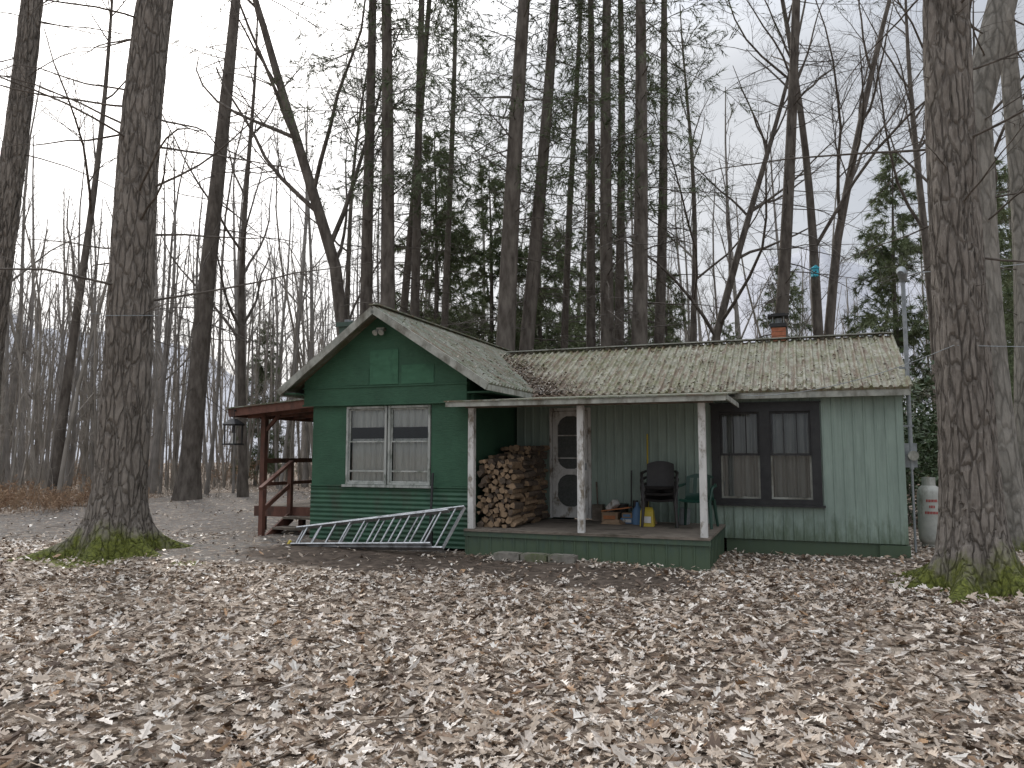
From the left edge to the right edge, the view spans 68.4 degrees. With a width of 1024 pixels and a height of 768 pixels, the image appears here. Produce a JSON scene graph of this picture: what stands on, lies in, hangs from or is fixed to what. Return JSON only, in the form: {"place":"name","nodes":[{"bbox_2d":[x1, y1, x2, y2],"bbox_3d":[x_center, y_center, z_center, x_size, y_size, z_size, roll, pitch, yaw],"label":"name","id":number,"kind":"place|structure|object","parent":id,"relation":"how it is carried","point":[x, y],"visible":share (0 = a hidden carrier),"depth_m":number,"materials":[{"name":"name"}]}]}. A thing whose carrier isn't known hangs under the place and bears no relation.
{"place":"outdoors","nodes":[
{"label":"outdoors","id":0,"kind":"place"},
{"bbox_2d":[9,247,1008,463],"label":"hills","id":1,"kind":"structure","parent":0,"point":[851,272],"depth_m":225.76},
{"bbox_2d":[0,463,1023,767],"bbox_3d":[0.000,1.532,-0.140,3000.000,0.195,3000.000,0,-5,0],"label":"ground","id":2,"kind":"structure","parent":0,"point":[218,515],"depth_m":6.33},
{"bbox_2d":[5,0,125,496],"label":"maple tree","id":3,"kind":"object","parent":2,"relation":"on","point":[59,439],"visible":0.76,"depth_m":24.21,"materials":[{"name":"brown plant"}]},
{"bbox_2d":[0,0,245,394],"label":"pine tree","id":4,"kind":"object","parent":2,"relation":"on","point":[12,173],"visible":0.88,"depth_m":14.30,"materials":[{"name":"brown plant"}]},
{"bbox_2d":[0,0,384,564],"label":"pine tree","id":5,"kind":"object","parent":2,"relation":"on","point":[117,522],"visible":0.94,"depth_m":11.62,"materials":[{"name":"brown plant"}]},
{"bbox_2d":[79,313,157,339],"bbox_3d":[-6.102,-0.888,11.830,1.006,0.526,0.780,0,-5,0],"label":"tree rope","id":6,"kind":"object","parent":5,"relation":"attached to","point":[115,315],"visible":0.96,"depth_m":11.53,"materials":[{"name":"black"}]},
{"bbox_2d":[156,8,287,496],"bbox_3d":[-11.280,-5.891,29.665,6.004,20.657,7.592,0,-5,0],"label":"maple tree","id":7,"kind":"object","parent":2,"relation":"on","point":[242,486],"visible":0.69,"depth_m":28.34,"materials":[{"name":"brown plant"}]},
{"bbox_2d":[124,0,322,500],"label":"pine tree","id":8,"kind":"object","parent":2,"relation":"on","point":[188,484],"visible":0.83,"depth_m":26.34,"materials":[{"name":"brown plant"}]},
{"bbox_2d":[229,320,299,481],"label":"hemlock tree","id":9,"kind":"object","parent":2,"relation":"on","point":[254,451],"visible":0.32,"depth_m":37.96,"materials":[{"name":"green plant"}]},
{"bbox_2d":[177,0,430,335],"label":"maple tree","id":10,"kind":"object","parent":2,"relation":"on","point":[315,206],"visible":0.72,"depth_m":21.68,"materials":[{"name":"brown plant"}]},
{"bbox_2d":[274,31,434,319],"bbox_3d":[-6.019,-5.041,30.959,4.716,19.211,6.566,-4,-7,40],"label":"maple tree","id":11,"kind":"object","parent":2,"relation":"on","point":[348,271],"visible":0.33,"depth_m":30.45,"materials":[{"name":"brown plant"}]},
{"bbox_2d":[268,0,456,347],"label":"pine tree","id":12,"kind":"object","parent":2,"relation":"on","point":[366,246],"visible":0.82,"depth_m":21.34,"materials":[{"name":"brown plant"}]},
{"bbox_2d":[287,505,465,549],"bbox_3d":[-2.220,2.273,11.885,3.098,0.765,0.375,-2,-6,18],"label":"extension ladder","id":13,"kind":"object","parent":2,"relation":"on","point":[396,545],"visible":0.96,"depth_m":11.77,"materials":[{"name":"metal"}]},
{"bbox_2d":[256,0,500,330],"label":"pine tree","id":14,"kind":"object","parent":2,"relation":"on","point":[387,284],"visible":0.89,"depth_m":20.46,"materials":[{"name":"brown plant"}]},
{"bbox_2d":[395,290,400,310],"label":"hemlock tree","id":15,"kind":"object","parent":2,"relation":"on","point":[398,293],"visible":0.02,"depth_m":36.45,"materials":[{"name":"green plant"}]},
{"bbox_2d":[303,0,513,335],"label":"pine tree","id":16,"kind":"object","parent":2,"relation":"on","point":[408,258],"visible":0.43,"depth_m":24.32,"materials":[{"name":"brown plant"}]},
{"bbox_2d":[319,0,504,321],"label":"pine tree","id":17,"kind":"object","parent":2,"relation":"on","point":[416,255],"visible":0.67,"depth_m":22.50,"materials":[{"name":"brown plant"}]},
{"bbox_2d":[425,473,433,545],"bbox_3d":[-1.272,2.006,11.946,0.120,1.183,0.210,-2,-6,21],"label":"shovel","id":18,"kind":"object","parent":2,"relation":"on","point":[430,538],"visible":0.71,"depth_m":11.92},
{"bbox_2d":[395,128,492,336],"bbox_3d":[-2.849,-2.776,28.470,6.028,14.221,5.362,-3,-6,29],"label":"hemlock tree","id":19,"kind":"object","parent":2,"relation":"on","point":[475,306],"visible":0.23,"depth_m":28.46,"materials":[{"name":"green plant"}]},
{"bbox_2d":[358,0,531,340],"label":"pine tree","id":20,"kind":"object","parent":2,"relation":"on","point":[446,272],"visible":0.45,"depth_m":26.69,"materials":[{"name":"brown plant"}]},
{"bbox_2d":[0,406,929,513],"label":"underbrush","id":21,"kind":"object","parent":2,"relation":"on","point":[32,495],"visible":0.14,"depth_m":23.08,"materials":[{"name":"brown plant"}]},
{"bbox_2d":[449,157,538,350],"bbox_3d":[-0.849,-2.502,31.458,6.028,14.221,5.362,-3,-6,29],"label":"hemlock tree","id":22,"kind":"object","parent":2,"relation":"on","point":[489,256],"visible":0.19,"depth_m":31.45,"materials":[{"name":"green plant"}]},
{"bbox_2d":[393,0,616,353],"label":"pine tree","id":23,"kind":"object","parent":2,"relation":"on","point":[505,319],"visible":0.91,"depth_m":20.37,"materials":[{"name":"brown plant"}]},
{"bbox_2d":[0,50,1012,506],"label":"distant forest","id":24,"kind":"object","parent":2,"relation":"on","point":[34,392],"visible":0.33,"depth_m":33.20,"materials":[{"name":"grey plant"}]},
{"bbox_2d":[0,527,1021,767],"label":"fallen twigs","id":25,"kind":"object","parent":2,"relation":"on","point":[387,693],"visible":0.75,"depth_m":5.70,"materials":[{"name":"brown wood"}]},
{"bbox_2d":[0,487,1023,767],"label":"leaf litter","id":26,"kind":"object","parent":2,"relation":"on","point":[658,749],"visible":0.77,"depth_m":5.52,"materials":[{"name":"brown plant"}]},
{"bbox_2d":[433,0,634,353],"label":"pine tree","id":27,"kind":"object","parent":2,"relation":"on","point":[529,311],"visible":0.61,"depth_m":21.65,"materials":[{"name":"brown plant"}]},
{"bbox_2d":[493,551,577,563],"bbox_3d":[0.337,2.545,10.851,1.220,0.210,0.219,-2,-6,18],"label":"concrete block step","id":28,"kind":"object","parent":2,"relation":"on","point":[534,557],"visible":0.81,"depth_m":10.77,"materials":[{"name":"grey concrete"}]},
{"bbox_2d":[494,204,584,353],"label":"hemlock tree","id":29,"kind":"object","parent":2,"relation":"on","point":[555,332],"visible":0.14,"depth_m":31.27,"materials":[{"name":"green plant"}]},
{"bbox_2d":[536,225,600,350],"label":"hemlock tree","id":30,"kind":"object","parent":2,"relation":"on","point":[581,327],"visible":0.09,"depth_m":38.26,"materials":[{"name":"green plant"}]},
{"bbox_2d":[482,0,656,351],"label":"pine tree","id":31,"kind":"object","parent":2,"relation":"on","point":[565,303],"visible":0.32,"depth_m":27.45,"materials":[{"name":"brown plant"}]},
{"bbox_2d":[222,266,918,570],"bbox_3d":[0.930,0.755,14.521,11.975,4.639,6.784,-2,-6,21],"label":"cabin","id":32,"kind":"object","parent":2,"relation":"on","point":[397,408],"visible":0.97,"depth_m":12.45,"materials":[{"name":"green wood"}]},
{"bbox_2d":[476,445,549,527],"bbox_3d":[0.100,1.695,12.652,0.762,1.342,1.886,-2,-6,21],"label":"firewood stack","id":33,"kind":"object","parent":32,"relation":"on","point":[513,479],"visible":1,"depth_m":11.98,"materials":[{"name":"brown wood"}]},
{"bbox_2d":[549,407,591,518],"bbox_3d":[1.050,1.397,13.397,0.760,1.940,0.150,-2,-6,21],"label":"screen door","id":34,"kind":"structure","parent":32,"relation":"in","point":[563,421],"depth_m":13.39,"materials":[{"name":"white paint"}]},
{"bbox_2d":[341,401,825,507],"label":"window frames","id":35,"kind":"structure","parent":32,"relation":"in","point":[763,411],"depth_m":12.24,"materials":[{"name":"wood"}]},
{"bbox_2d":[592,470,690,526],"bbox_3d":[2.068,1.871,12.436,1.657,0.864,0.887,-2,-6,21],"label":"porch clutter","id":36,"kind":"object","parent":32,"relation":"on","point":[615,512],"visible":0.87,"depth_m":12.48,"materials":[{"name":"cardboard"}]},
{"bbox_2d":[646,434,656,523],"bbox_3d":[2.290,1.564,12.562,0.300,1.474,0.493,-2,-6,21],"label":"broom","id":37,"kind":"object","parent":32,"relation":"on","point":[647,463],"visible":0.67,"depth_m":12.75,"materials":[{"name":"brown plastic"}]},
{"bbox_2d":[640,461,678,527],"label":"stacked patio chairs","id":38,"kind":"object","parent":32,"relation":"on","point":[661,483],"visible":0.98,"depth_m":12.23,"materials":[{"name":"plastic"}]},
{"bbox_2d":[675,474,718,528],"bbox_3d":[2.917,1.835,11.877,0.612,0.834,0.559,-3,-6,27],"label":"green plastic chair","id":39,"kind":"object","parent":32,"relation":"on","point":[694,497],"visible":0.91,"depth_m":12.02,"materials":[{"name":"green plastic"}]},
{"bbox_2d":[744,264,1023,395],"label":"overhead wires","id":40,"kind":"object","parent":32,"relation":"attached to","point":[902,365],"visible":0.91,"depth_m":10.21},
{"bbox_2d":[480,0,700,350],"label":"pine tree","id":41,"kind":"object","parent":2,"relation":"on","point":[591,328],"visible":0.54,"depth_m":22.46,"materials":[{"name":"brown plant"}]},
{"bbox_2d":[500,0,692,349],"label":"pine tree","id":42,"kind":"object","parent":2,"relation":"on","point":[606,289],"visible":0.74,"depth_m":21.47,"materials":[{"name":"brown plant"}]},
{"bbox_2d":[556,208,647,351],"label":"hemlock tree","id":43,"kind":"object","parent":2,"relation":"on","point":[580,301],"visible":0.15,"depth_m":33.40,"materials":[{"name":"green plant"}]},
{"bbox_2d":[522,0,709,349],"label":"pine tree","id":44,"kind":"object","parent":2,"relation":"on","point":[621,266],"visible":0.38,"depth_m":24.36,"materials":[{"name":"brown plant"}]},
{"bbox_2d":[525,0,760,347],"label":"pine tree","id":45,"kind":"object","parent":2,"relation":"on","point":[639,312],"visible":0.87,"depth_m":20.88,"materials":[{"name":"brown plant"}]},
{"bbox_2d":[569,0,742,346],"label":"pine tree","id":46,"kind":"object","parent":2,"relation":"on","point":[661,296],"visible":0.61,"depth_m":24.54,"materials":[{"name":"brown plant"}]},
{"bbox_2d":[647,304,673,347],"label":"hemlock tree","id":47,"kind":"object","parent":2,"relation":"on","point":[649,323],"visible":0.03,"depth_m":36.29,"materials":[{"name":"green plant"}]},
{"bbox_2d":[647,267,689,346],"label":"hemlock tree","id":48,"kind":"object","parent":2,"relation":"on","point":[673,327],"visible":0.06,"depth_m":30.23,"materials":[{"name":"green plant"}]},
{"bbox_2d":[625,3,783,344],"bbox_3d":[5.640,-5.496,26.791,7.707,19.341,7.121,5,-7,-43],"label":"maple tree","id":49,"kind":"object","parent":2,"relation":"on","point":[693,204],"visible":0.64,"depth_m":27.29,"materials":[{"name":"brown plant"}]},
{"bbox_2d":[708,319,742,343],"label":"hemlock tree","id":50,"kind":"object","parent":2,"relation":"on","point":[725,333],"visible":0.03,"depth_m":31.25,"materials":[{"name":"green plant"}]},
{"bbox_2d":[595,0,856,343],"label":"maple tree","id":51,"kind":"object","parent":2,"relation":"on","point":[716,331],"visible":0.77,"depth_m":24.46,"materials":[{"name":"brown plant"}]},
{"bbox_2d":[755,265,812,341],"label":"hemlock tree","id":52,"kind":"object","parent":2,"relation":"on","point":[792,294],"visible":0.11,"depth_m":36.44,"materials":[{"name":"green plant"}]},
{"bbox_2d":[716,0,922,343],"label":"pine tree","id":53,"kind":"object","parent":2,"relation":"on","point":[784,264],"visible":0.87,"depth_m":22.47,"materials":[{"name":"brown plant"}]},
{"bbox_2d":[653,0,1023,604],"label":"pine tree","id":54,"kind":"object","parent":2,"relation":"on","point":[974,551],"visible":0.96,"depth_m":8.89,"materials":[{"name":"brown plant"}]},
{"bbox_2d":[788,0,924,338],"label":"maple tree","id":55,"kind":"object","parent":2,"relation":"on","point":[830,314],"visible":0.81,"depth_m":23.62,"materials":[{"name":"brown plant"}]},
{"bbox_2d":[700,0,1023,338],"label":"maple tree","id":56,"kind":"object","parent":2,"relation":"on","point":[817,318],"visible":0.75,"depth_m":23.61,"materials":[{"name":"brown plant"}]},
{"bbox_2d":[839,149,936,475],"bbox_3d":[15.396,-2.599,30.401,5.362,14.221,6.028,-2,-6,22],"label":"hemlock tree","id":57,"kind":"object","parent":2,"relation":"on","point":[867,319],"visible":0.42,"depth_m":30.43,"materials":[{"name":"green plant"}]},
{"bbox_2d":[874,322,937,519],"bbox_3d":[9.387,0.990,18.781,4.931,5.001,6.351,3,-6,-33],"label":"rhododendron bush","id":58,"kind":"object","parent":2,"relation":"on","point":[912,395],"visible":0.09,"depth_m":18.31,"materials":[{"name":"green plant"}]},
{"bbox_2d":[802,0,1023,551],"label":"beech tree","id":59,"kind":"object","parent":2,"relation":"on","point":[994,31],"visible":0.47,"depth_m":12.77,"materials":[{"name":"grey plant"}]},
{"bbox_2d":[804,0,1023,479],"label":"beech tree","id":60,"kind":"object","parent":2,"relation":"on","point":[1011,85],"visible":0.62,"depth_m":15.31,"materials":[{"name":"grey plant"}]},
{"bbox_2d":[898,347,937,524],"bbox_3d":[8.262,1.246,17.329,4.110,4.168,5.292,-2,-6,19],"label":"rhododendron bush","id":61,"kind":"object","parent":2,"relation":"on","point":[923,432],"visible":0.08,"depth_m":16.91,"materials":[{"name":"green plant"}]},
{"bbox_2d":[904,368,937,525],"bbox_3d":[10.789,1.355,17.670,5.081,4.001,3.945,2,-6,-23],"label":"rhododendron bush","id":62,"kind":"object","parent":2,"relation":"on","point":[931,418],"visible":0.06,"depth_m":17.59,"materials":[{"name":"green plant"}]},
{"bbox_2d":[917,477,937,547],"bbox_3d":[7.100,2.171,12.804,0.374,1.170,0.376,0,-5,0],"label":"propane tank","id":63,"kind":"object","parent":2,"relation":"on","point":[927,500],"visible":0.75,"depth_m":12.68,"materials":[{"name":"metal"}]},
{"bbox_2d":[838,0,1023,467],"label":"maple tree","id":64,"kind":"object","parent":2,"relation":"on","point":[921,200],"visible":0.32,"depth_m":26.23,"materials":[{"name":"brown plant"}]},
{"bbox_2d":[871,0,1023,258],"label":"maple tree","id":65,"kind":"object","parent":2,"relation":"on","point":[999,139],"visible":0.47,"depth_m":20.50,"materials":[{"name":"brown plant"}]},
{"bbox_2d":[904,153,1013,477],"bbox_3d":[17.506,-2.453,28.314,6.265,13.580,6.590,3,-6,-27],"label":"hemlock tree","id":66,"kind":"object","parent":2,"relation":"on","point":[1007,275],"visible":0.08,"depth_m":28.21,"materials":[{"name":"green plant"}]},
{"bbox_2d":[907,160,1011,463],"bbox_3d":[20.495,-3.357,33.573,6.933,16.354,6.166,0,-5,0],"label":"hemlock tree","id":67,"kind":"object","parent":2,"relation":"on","point":[1004,253],"visible":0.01,"depth_m":33.45,"materials":[{"name":"green plant"}]},
{"bbox_2d":[903,380,1021,526],"bbox_3d":[9.247,1.553,16.433,4.234,3.334,3.288,-5,-7,44],"label":"rhododendron bush","id":68,"kind":"object","parent":2,"relation":"on","point":[932,461],"visible":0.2,"depth_m":16.31,"materials":[{"name":"green plant"}]},
{"bbox_2d":[1002,281,1013,407],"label":"hemlock tree","id":69,"kind":"object","parent":2,"relation":"on","point":[1008,294],"visible":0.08,"depth_m":18.77,"materials":[{"name":"green plant"}]},
{"bbox_2d":[1005,326,1013,408],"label":"hemlock tree","id":70,"kind":"object","parent":2,"relation":"on","point":[1007,335],"visible":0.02,"depth_m":16.58,"materials":[{"name":"green plant"}]},
{"bbox_2d":[0,0,1023,385],"label":"sky","id":71,"kind":"structure","parent":0,"point":[61,175],"materials":[{"name":"white"}]},
{"bbox_2d":[809,265,818,276],"bbox_3d":[9.300,-3.473,23.163,0.240,0.340,0.220,0,-5,0],"label":"birdhouse","id":72,"kind":"object","parent":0,"point":[814,269],"visible":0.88,"depth_m":23.08,"materials":[{"name":"paint"}]}
]}

